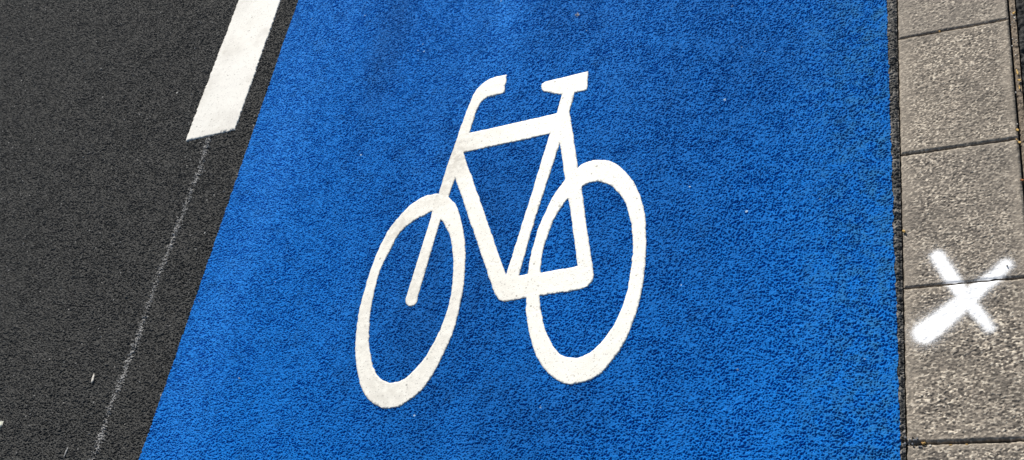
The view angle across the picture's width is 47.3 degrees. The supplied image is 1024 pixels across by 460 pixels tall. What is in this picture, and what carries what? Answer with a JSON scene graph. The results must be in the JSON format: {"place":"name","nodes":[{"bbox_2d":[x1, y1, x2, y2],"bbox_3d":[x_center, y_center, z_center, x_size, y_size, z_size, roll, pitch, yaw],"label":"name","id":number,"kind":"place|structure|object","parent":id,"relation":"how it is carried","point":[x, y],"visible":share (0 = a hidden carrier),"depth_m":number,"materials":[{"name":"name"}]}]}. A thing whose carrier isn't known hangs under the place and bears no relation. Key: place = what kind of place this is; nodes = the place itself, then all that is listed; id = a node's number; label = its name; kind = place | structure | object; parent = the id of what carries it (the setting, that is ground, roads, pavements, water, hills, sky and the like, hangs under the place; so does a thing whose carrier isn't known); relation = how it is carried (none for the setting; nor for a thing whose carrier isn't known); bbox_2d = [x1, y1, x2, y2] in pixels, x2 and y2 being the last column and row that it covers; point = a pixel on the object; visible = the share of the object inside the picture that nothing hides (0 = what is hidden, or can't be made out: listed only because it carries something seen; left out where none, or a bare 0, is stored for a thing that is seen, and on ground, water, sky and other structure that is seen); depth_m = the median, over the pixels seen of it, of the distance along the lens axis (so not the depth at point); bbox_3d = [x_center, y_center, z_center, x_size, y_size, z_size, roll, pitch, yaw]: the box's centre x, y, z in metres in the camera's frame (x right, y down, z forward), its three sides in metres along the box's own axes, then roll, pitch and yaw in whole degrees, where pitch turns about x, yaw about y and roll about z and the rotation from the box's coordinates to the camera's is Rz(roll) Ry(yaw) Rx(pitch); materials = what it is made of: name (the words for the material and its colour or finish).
{"place":"outdoors","nodes":[
{"label":"outdoors","id":0,"kind":"place"},
{"bbox_2d":[0,0,905,459],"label":"road","id":1,"kind":"structure","parent":0,"point":[100,156],"depth_m":2.65,"materials":[{"name":"black asphalt"}]},
{"bbox_2d":[88,135,213,459],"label":"worn guide line","id":2,"kind":"object","parent":1,"relation":"on","point":[101,434],"visible":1,"depth_m":2.40,"materials":[{"name":"white paint"}]},
{"bbox_2d":[186,0,280,140],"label":"lane marking","id":3,"kind":"object","parent":1,"relation":"on","point":[226,91],"visible":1,"depth_m":2.75,"materials":[{"name":"white paint"}]},
{"bbox_2d":[139,0,900,459],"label":"bike lane","id":4,"kind":"structure","parent":1,"relation":"on","point":[745,144],"depth_m":2.03,"materials":[{"name":"blue asphalt"}]},
{"bbox_2d":[355,71,646,408],"bbox_3d":[-0.008,-0.017,2.097,0.555,0.010,0.720,-8,53,26],"label":"bicycle symbol","id":5,"kind":"object","parent":4,"relation":"on","point":[533,285],"visible":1,"depth_m":2.06,"materials":[{"name":"white paint"}]},
{"bbox_2d":[896,0,1023,459],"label":"ground joint bed","id":6,"kind":"object","parent":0,"point":[901,192],"visible":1,"depth_m":1.77,"materials":[{"name":"grey concrete"}]},
{"bbox_2d":[1009,0,1023,174],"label":"dirt strip","id":7,"kind":"object","parent":6,"relation":"on","point":[1017,64],"visible":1,"depth_m":1.80,"materials":[{"name":"brown soil"}]},
{"bbox_2d":[1015,0,1023,92],"bbox_3d":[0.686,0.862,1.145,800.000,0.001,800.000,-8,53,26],"label":"ground","id":8,"kind":"structure","parent":0,"point":[1019,44],"depth_m":1.94,"materials":[{"name":"brown soil"}]},
{"bbox_2d":[898,0,1008,39],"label":"paving stone","id":9,"kind":"object","parent":8,"relation":"on","point":[917,18],"visible":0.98,"depth_m":1.92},
{"bbox_2d":[898,20,1018,156],"bbox_3d":[0.712,-0.205,1.861,0.170,0.083,0.238,-8,53,26],"label":"paving stone","id":10,"kind":"object","parent":8,"relation":"on","point":[956,88],"visible":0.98,"depth_m":1.83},
{"bbox_2d":[901,140,1023,289],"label":"paving stone","id":11,"kind":"object","parent":8,"relation":"on","point":[963,209],"visible":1,"depth_m":1.70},
{"bbox_2d":[904,279,1023,445],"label":"paving stone","id":12,"kind":"object","parent":8,"relation":"on","point":[964,380],"visible":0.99,"depth_m":1.57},
{"bbox_2d":[911,250,1013,344],"bbox_3d":[0.622,0.101,1.630,0.149,0.004,0.196,9,62,35],"label":"sprayed cross","id":13,"kind":"object","parent":12,"relation":"on","point":[933,326],"visible":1,"depth_m":1.63,"materials":[{"name":"white paint"}]},
{"bbox_2d":[907,441,1023,459],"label":"paving stone","id":14,"kind":"object","parent":8,"relation":"on","point":[1000,451],"visible":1,"depth_m":1.51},
{"bbox_2d":[1016,0,1023,89],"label":"footpath","id":15,"kind":"structure","parent":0,"point":[1020,9],"depth_m":1.84,"materials":[{"name":"concrete"}]}
]}

